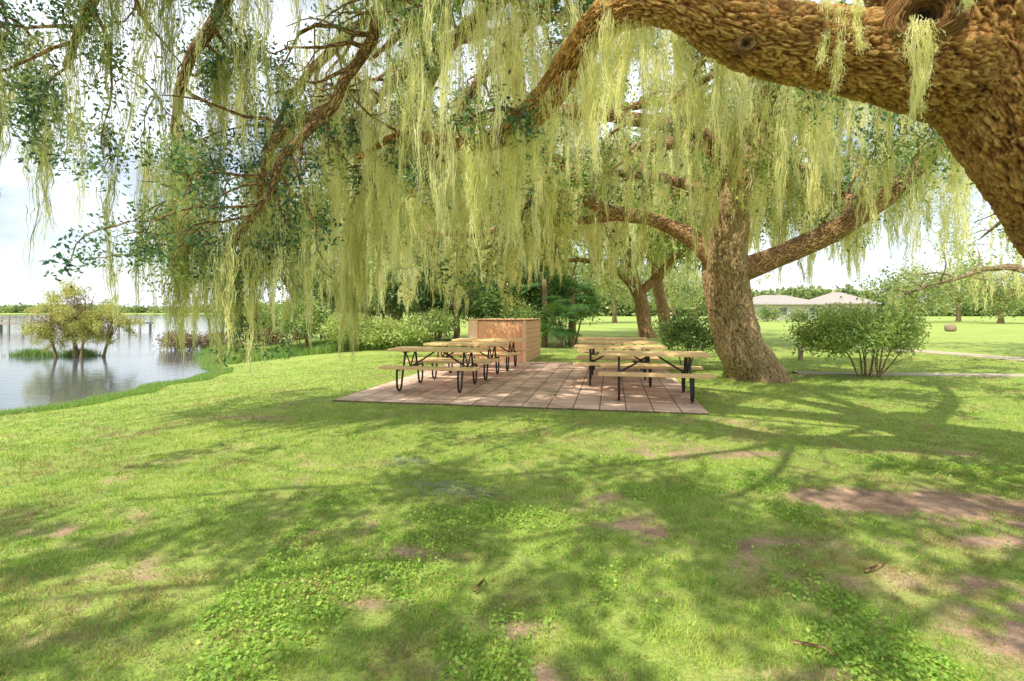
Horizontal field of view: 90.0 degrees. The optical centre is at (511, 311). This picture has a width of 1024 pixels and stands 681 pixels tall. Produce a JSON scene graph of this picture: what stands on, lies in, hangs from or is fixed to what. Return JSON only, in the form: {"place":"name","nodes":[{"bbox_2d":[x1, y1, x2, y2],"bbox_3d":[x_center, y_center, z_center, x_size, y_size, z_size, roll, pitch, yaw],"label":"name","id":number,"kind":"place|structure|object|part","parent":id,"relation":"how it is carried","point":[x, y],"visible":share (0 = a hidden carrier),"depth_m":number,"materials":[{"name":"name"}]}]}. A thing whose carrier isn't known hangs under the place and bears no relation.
{"place":"outdoors","nodes":[
{"label":"outdoors","id":0,"kind":"place"},
{"bbox_2d":[0,314,403,410],"bbox_3d":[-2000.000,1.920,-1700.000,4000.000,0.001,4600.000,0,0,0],"label":"lake water","id":1,"kind":"structure","parent":0,"point":[129,361],"depth_m":17.98,"materials":[{"name":"grey liquid"}]},
{"bbox_2d":[0,315,153,329],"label":"boardwalk pier","id":2,"kind":"structure","parent":1,"relation":"in","point":[8,322],"depth_m":53.36,"materials":[{"name":"grey wood"}]},
{"bbox_2d":[18,276,145,357],"bbox_3d":[-18.196,0.348,21.713,4.764,3.789,3.483,0,0,0],"label":"marsh tree","id":3,"kind":"object","parent":1,"relation":"in","point":[83,325],"visible":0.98,"depth_m":21.29,"materials":[{"name":"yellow plant"}]},
{"bbox_2d":[152,327,208,349],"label":"marsh shrub","id":4,"kind":"object","parent":1,"relation":"in","point":[189,340],"visible":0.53,"depth_m":25.68,"materials":[{"name":"brown plant"}]},
{"bbox_2d":[196,329,244,347],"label":"marsh shrub","id":5,"kind":"object","parent":1,"relation":"in","point":[209,341],"visible":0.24,"depth_m":26.57,"materials":[{"name":"brown plant"}]},
{"bbox_2d":[238,325,295,346],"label":"marsh shrub","id":6,"kind":"object","parent":1,"relation":"in","point":[273,337],"visible":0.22,"depth_m":26.68,"materials":[{"name":"green plant"}]},
{"bbox_2d":[0,312,1023,680],"bbox_3d":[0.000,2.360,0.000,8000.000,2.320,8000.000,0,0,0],"label":"ground","id":7,"kind":"structure","parent":0,"point":[986,336],"depth_m":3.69,"materials":[{"name":"green plant"}]},
{"bbox_2d":[0,300,415,312],"bbox_3d":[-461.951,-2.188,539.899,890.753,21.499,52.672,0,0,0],"label":"distant woodland","id":8,"kind":"object","parent":7,"relation":"on","point":[22,307],"visible":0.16,"depth_m":523.82,"materials":[{"name":"green plant"}]},
{"bbox_2d":[0,334,467,415],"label":"shoreline reeds","id":9,"kind":"object","parent":7,"relation":"on","point":[319,346],"visible":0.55,"depth_m":19.45,"materials":[{"name":"green plant"}]},
{"bbox_2d":[242,296,300,345],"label":"lakeside shrub","id":10,"kind":"object","parent":7,"relation":"on","point":[264,316],"visible":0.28,"depth_m":22.80,"materials":[{"name":"green plant"}]},
{"bbox_2d":[223,163,342,339],"bbox_3d":[-11.464,-3.651,28.611,10.416,10.703,9.165,0,0,29],"label":"live oak tree","id":11,"kind":"object","parent":7,"relation":"on","point":[285,283],"visible":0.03,"depth_m":28.22,"materials":[{"name":"green plant"}]},
{"bbox_2d":[273,295,339,348],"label":"lakeside shrub","id":12,"kind":"object","parent":7,"relation":"on","point":[317,317],"visible":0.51,"depth_m":20.73,"materials":[{"name":"green plant"}]},
{"bbox_2d":[281,249,353,339],"bbox_3d":[-8.608,-0.722,23.466,3.729,4.552,3.193,0,0,0],"label":"tall thicket shrub","id":13,"kind":"object","parent":7,"relation":"on","point":[316,288],"visible":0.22,"depth_m":22.90,"materials":[{"name":"green plant"}]},
{"bbox_2d":[315,308,393,350],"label":"lakeside shrub","id":14,"kind":"object","parent":7,"relation":"on","point":[333,329],"visible":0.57,"depth_m":19.88,"materials":[{"name":"green plant"}]},
{"bbox_2d":[227,90,503,339],"bbox_3d":[-5.816,-3.823,24.895,12.491,11.045,14.572,0,0,0],"label":"live oak tree","id":15,"kind":"object","parent":7,"relation":"on","point":[281,281],"visible":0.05,"depth_m":22.70,"materials":[{"name":"green plant"}]},
{"bbox_2d":[333,265,420,336],"bbox_3d":[-5.934,-0.610,22.519,4.011,4.327,2.855,0,0,0],"label":"tall thicket shrub","id":16,"kind":"object","parent":7,"relation":"on","point":[390,302],"visible":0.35,"depth_m":22.29,"materials":[{"name":"green plant"}]},
{"bbox_2d":[358,309,437,347],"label":"lakeside shrub","id":17,"kind":"object","parent":7,"relation":"on","point":[402,331],"visible":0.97,"depth_m":19.77,"materials":[{"name":"green plant"}]},
{"bbox_2d":[383,455,432,468],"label":"fallen moss","id":18,"kind":"object","parent":7,"relation":"on","point":[413,460],"visible":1,"depth_m":5.07,"materials":[{"name":"green plant"}]},
{"bbox_2d":[407,303,465,342],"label":"lakeside shrub","id":19,"kind":"object","parent":7,"relation":"on","point":[445,325],"visible":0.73,"depth_m":20.73,"materials":[{"name":"green plant"}]},
{"bbox_2d":[394,251,481,339],"bbox_3d":[-3.288,-0.735,23.100,4.298,4.570,2.927,0,0,0],"label":"tall thicket shrub","id":20,"kind":"object","parent":7,"relation":"on","point":[428,304],"visible":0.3,"depth_m":22.43,"materials":[{"name":"green plant"}]},
{"bbox_2d":[402,479,473,494],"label":"fallen moss","id":21,"kind":"object","parent":7,"relation":"on","point":[443,489],"visible":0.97,"depth_m":4.34,"materials":[{"name":"green plant"}]},
{"bbox_2d":[433,280,480,338],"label":"fan palm","id":22,"kind":"object","parent":7,"relation":"on","point":[457,334],"visible":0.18,"depth_m":21.79,"materials":[{"name":"green plant"}]},
{"bbox_2d":[434,252,521,326],"bbox_3d":[-1.475,-0.672,22.507,2.936,4.457,3.094,0,0,45],"label":"tall thicket shrub","id":23,"kind":"object","parent":7,"relation":"on","point":[480,313],"visible":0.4,"depth_m":21.91,"materials":[{"name":"green plant"}]},
{"bbox_2d":[440,484,516,499],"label":"fallen moss","id":24,"kind":"object","parent":7,"relation":"on","point":[480,489],"visible":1,"depth_m":4.18,"materials":[{"name":"green plant"}]},
{"bbox_2d":[473,578,484,591],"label":"fallen twig","id":25,"kind":"object","parent":7,"relation":"on","point":[478,585],"visible":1,"depth_m":2.72,"materials":[{"name":"brown wood"}]},
{"bbox_2d":[341,155,656,317],"bbox_3d":[-0.127,-4.105,26.274,15.154,11.609,13.780,0,0,0],"label":"live oak tree","id":26,"kind":"object","parent":7,"relation":"on","point":[621,268],"visible":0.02,"depth_m":25.74,"materials":[{"name":"green plant"}]},
{"bbox_2d":[468,318,540,361],"bbox_3d":[-0.185,0.860,16.279,1.780,1.280,2.373,0,0,14],"label":"barbecue","id":27,"kind":"object","parent":7,"relation":"on","point":[529,329],"visible":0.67,"depth_m":15.27,"materials":[{"name":"brown brick"}]},
{"bbox_3d":[-0.298,0.840,15.167,1.120,0.800,0.015,0,0,14],"label":"door","id":28,"kind":"part","parent":27,"relation":"part of","materials":[{"name":"brown wood"}]},
{"bbox_2d":[0,0,1023,377],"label":"live oak tree","id":29,"kind":"object","parent":7,"relation":"on","point":[950,72],"visible":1,"depth_m":5.56,"materials":[{"name":"green plant"}]},
{"bbox_2d":[490,295,571,338],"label":"lakeside shrub","id":30,"kind":"object","parent":7,"relation":"on","point":[531,313],"visible":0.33,"depth_m":21.66,"materials":[{"name":"green plant"}]},
{"bbox_2d":[495,251,571,315],"bbox_3d":[0.715,-1.305,23.127,3.822,5.725,2.954,0,0,0],"label":"tall thicket shrub","id":31,"kind":"object","parent":7,"relation":"on","point":[532,297],"visible":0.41,"depth_m":22.65,"materials":[{"name":"green plant"}]},
{"bbox_2d":[515,258,571,346],"bbox_3d":[1.348,-0.410,22.009,2.719,4.030,2.425,0,0,0],"label":"fan palm","id":32,"kind":"object","parent":7,"relation":"on","point":[545,338],"visible":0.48,"depth_m":21.89,"materials":[{"name":"green plant"}]},
{"bbox_2d":[518,244,593,322],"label":"broadleaf tree","id":33,"kind":"object","parent":7,"relation":"on","point":[579,269],"visible":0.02,"depth_m":60.47,"materials":[{"name":"green plant"}]},
{"bbox_2d":[538,302,588,347],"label":"fan palm","id":34,"kind":"object","parent":7,"relation":"on","point":[559,333],"visible":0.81,"depth_m":21.02,"materials":[{"name":"green plant"}]},
{"bbox_2d":[539,272,597,346],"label":"fan palm","id":35,"kind":"object","parent":7,"relation":"on","point":[571,299],"visible":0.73,"depth_m":21.87,"materials":[{"name":"green plant"}]},
{"bbox_2d":[540,267,608,344],"bbox_3d":[2.574,-0.300,23.240,3.702,3.705,2.598,0,0,0],"label":"tall thicket shrub","id":36,"kind":"object","parent":7,"relation":"on","point":[584,292],"visible":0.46,"depth_m":23.00,"materials":[{"name":"green plant"}]},
{"bbox_2d":[575,256,650,322],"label":"broadleaf tree","id":37,"kind":"object","parent":7,"relation":"on","point":[617,298],"visible":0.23,"depth_m":68.67,"materials":[{"name":"green plant"}]},
{"bbox_2d":[300,0,977,383],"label":"live oak tree","id":38,"kind":"object","parent":7,"relation":"on","point":[750,182],"visible":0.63,"depth_m":10.67,"materials":[{"name":"green plant"}]},
{"bbox_2d":[616,260,704,313],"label":"broadleaf tree","id":39,"kind":"object","parent":7,"relation":"on","point":[671,294],"visible":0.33,"depth_m":74.49,"materials":[{"name":"green plant"}]},
{"bbox_2d":[642,263,702,319],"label":"broadleaf tree","id":40,"kind":"object","parent":7,"relation":"on","point":[673,307],"visible":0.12,"depth_m":93.48,"materials":[{"name":"green plant"}]},
{"bbox_2d":[551,123,794,337],"bbox_3d":[7.254,-4.636,30.637,16.394,12.955,17.326,0,0,0],"label":"live oak tree","id":41,"kind":"object","parent":7,"relation":"on","point":[642,310],"visible":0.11,"depth_m":29.39,"materials":[{"name":"green plant"}]},
{"bbox_2d":[642,298,716,365],"bbox_3d":[4.456,0.588,13.191,1.997,1.900,1.972,0,0,-20],"label":"leafy shrub","id":42,"kind":"object","parent":7,"relation":"on","point":[676,333],"visible":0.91,"depth_m":12.91,"materials":[{"name":"green plant"}]},
{"bbox_2d":[583,142,784,331],"bbox_3d":[10.581,-5.631,34.456,17.831,14.949,17.022,0,0,0],"label":"live oak tree","id":43,"kind":"object","parent":7,"relation":"on","point":[659,295],"visible":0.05,"depth_m":35.62,"materials":[{"name":"green plant"}]},
{"bbox_2d":[668,284,707,318],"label":"broadleaf tree","id":44,"kind":"object","parent":7,"relation":"on","point":[703,298],"visible":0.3,"depth_m":103.90,"materials":[{"name":"green plant"}]},
{"bbox_2d":[426,284,1023,315],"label":"distant woodland","id":45,"kind":"object","parent":7,"relation":"on","point":[807,293],"visible":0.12,"depth_m":171.50,"materials":[{"name":"green plant"}]},
{"bbox_2d":[590,64,946,259],"bbox_3d":[9.870,-4.471,20.517,13.791,12.448,13.074,0,0,0],"label":"live oak tree","id":46,"kind":"object","parent":7,"relation":"on","point":[674,191],"visible":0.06,"depth_m":19.37,"materials":[{"name":"green plant"}]},
{"bbox_2d":[754,304,784,321],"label":"garden shrub","id":47,"kind":"object","parent":7,"relation":"on","point":[767,314],"visible":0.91,"depth_m":75.54,"materials":[{"name":"green plant"}]},
{"bbox_2d":[782,306,811,321],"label":"garden shrub","id":48,"kind":"object","parent":7,"relation":"on","point":[797,314],"visible":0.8,"depth_m":74.76,"materials":[{"name":"green plant"}]},
{"bbox_2d":[798,346,802,360],"bbox_3d":[8.900,1.278,15.800,0.150,0.465,0.150,0,0,0],"label":"short post","id":49,"kind":"object","parent":7,"relation":"on","point":[800,356],"visible":0.56,"depth_m":15.74,"materials":[{"name":"wood"}]},
{"bbox_2d":[792,640,844,660],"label":"fallen twig","id":50,"kind":"object","parent":7,"relation":"on","point":[811,644],"visible":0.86,"depth_m":2.24,"materials":[{"name":"brown wood"}]},
{"bbox_2d":[812,305,834,317],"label":"garden shrub","id":51,"kind":"object","parent":7,"relation":"on","point":[823,311],"visible":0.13,"depth_m":75.88,"materials":[{"name":"green plant"}]},
{"bbox_2d":[780,291,932,376],"bbox_3d":[8.145,0.514,11.700,3.416,2.060,2.580,0,0,0],"label":"leafy shrub","id":52,"kind":"object","parent":7,"relation":"on","point":[844,333],"visible":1,"depth_m":11.30,"materials":[{"name":"green plant"}]},
{"bbox_2d":[845,304,876,317],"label":"garden shrub","id":53,"kind":"object","parent":7,"relation":"on","point":[867,309],"visible":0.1,"depth_m":75.66,"materials":[{"name":"green plant"}]},
{"bbox_2d":[864,563,883,572],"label":"fallen twig","id":54,"kind":"object","parent":7,"relation":"on","point":[871,568],"visible":1,"depth_m":2.92,"materials":[{"name":"brown wood"}]},
{"bbox_2d":[791,371,1023,376],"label":"footpath","id":55,"kind":"structure","parent":7,"relation":"on","point":[919,374],"depth_m":12.05,"materials":[{"name":"concrete"}]},
{"bbox_2d":[848,255,969,322],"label":"broadleaf tree","id":56,"kind":"object","parent":7,"relation":"on","point":[908,302],"visible":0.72,"depth_m":70.51,"materials":[{"name":"green plant"}]},
{"bbox_2d":[853,346,1023,361],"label":"footpath","id":57,"kind":"structure","parent":7,"relation":"on","point":[1020,359],"depth_m":17.56,"materials":[{"name":"concrete"}]},
{"bbox_2d":[859,160,1023,315],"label":"live oak tree","id":58,"kind":"object","parent":7,"relation":"on","point":[978,269],"visible":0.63,"depth_m":14.74,"materials":[{"name":"green plant"}]},
{"bbox_2d":[944,324,956,331],"bbox_3d":[33.400,1.238,38.992,0.753,0.628,0.619,0,0,0],"label":"stone marker","id":59,"kind":"object","parent":7,"relation":"on","point":[950,327],"visible":0.98,"depth_m":38.80,"materials":[{"name":"beige stone"}]},
{"bbox_2d":[913,255,999,321],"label":"broadleaf tree","id":60,"kind":"object","parent":7,"relation":"on","point":[958,311],"visible":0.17,"depth_m":77.49,"materials":[{"name":"green plant"}]},
{"bbox_2d":[939,257,1023,323],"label":"broadleaf tree","id":61,"kind":"object","parent":7,"relation":"on","point":[1002,300],"visible":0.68,"depth_m":65.08,"materials":[{"name":"green plant"}]},
{"bbox_2d":[0,0,1023,308],"label":"sky","id":62,"kind":"structure","parent":0,"point":[18,283],"materials":[{"name":"white"}]},
{"bbox_2d":[333,362,708,414],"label":"paved patio","id":63,"kind":"structure","parent":0,"point":[548,385],"depth_m":9.48,"materials":[{"name":"brown stone"}]},
{"bbox_2d":[378,346,492,392],"bbox_3d":[-1.420,1.090,9.950,1.830,0.766,1.503,0,0,10],"label":"picnic table","id":64,"kind":"object","parent":63,"relation":"on","point":[405,350],"visible":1,"depth_m":9.66,"materials":[{"name":"beige wood"}]},
{"bbox_2d":[418,342,512,379],"bbox_3d":[-1.020,1.090,11.650,1.830,0.766,1.503,0,0,12],"label":"picnic table","id":65,"kind":"object","parent":63,"relation":"on","point":[472,344],"visible":0.84,"depth_m":11.42,"materials":[{"name":"beige wood"}]},
{"bbox_2d":[448,338,528,370],"bbox_3d":[-0.580,1.090,13.300,1.830,0.766,1.503,0,0,11],"label":"picnic table","id":66,"kind":"object","parent":63,"relation":"on","point":[514,350],"visible":0.57,"depth_m":13.07,"materials":[{"name":"beige wood"}]},
{"bbox_2d":[577,337,647,362],"bbox_3d":[2.750,1.090,14.000,1.830,0.766,1.503,0,0,11],"label":"picnic table","id":67,"kind":"object","parent":63,"relation":"on","point":[612,338],"visible":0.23,"depth_m":13.68,"materials":[{"name":"beige wood"}]},
{"bbox_2d":[578,340,657,374],"bbox_3d":[2.550,1.090,12.350,1.830,0.766,1.503,0,0,11],"label":"picnic table","id":68,"kind":"object","parent":63,"relation":"on","point":[613,342],"visible":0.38,"depth_m":12.09,"materials":[{"name":"beige wood"}]},
{"bbox_2d":[573,344,668,386],"bbox_3d":[2.220,1.090,10.650,1.830,0.766,1.503,0,0,10],"label":"picnic table","id":69,"kind":"object","parent":63,"relation":"on","point":[591,363],"visible":0.81,"depth_m":10.41,"materials":[{"name":"beige wood"}]},
{"bbox_2d":[598,350,715,402],"bbox_3d":[2.460,1.090,8.950,1.830,0.766,1.503,0,0,12],"label":"picnic table","id":70,"kind":"object","parent":63,"relation":"on","point":[686,371],"visible":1,"depth_m":8.68,"materials":[{"name":"beige wood"}]},
{"bbox_2d":[753,295,827,319],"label":"house","id":71,"kind":"structure","parent":0,"point":[786,303],"depth_m":90.78,"materials":[{"name":"paint"}]},
{"bbox_2d":[779,308,786,314],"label":"window","id":72,"kind":"structure","parent":71,"relation":"in","point":[785,309],"depth_m":90.37,"materials":[{"name":"grey glass"}]},
{"bbox_2d":[809,308,815,314],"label":"window","id":73,"kind":"structure","parent":71,"relation":"in","point":[810,309],"depth_m":90.90,"materials":[{"name":"grey glass"}]},
{"bbox_2d":[810,292,881,312],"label":"house","id":74,"kind":"structure","parent":0,"point":[832,298],"depth_m":93.61,"materials":[{"name":"paint"}]}
]}

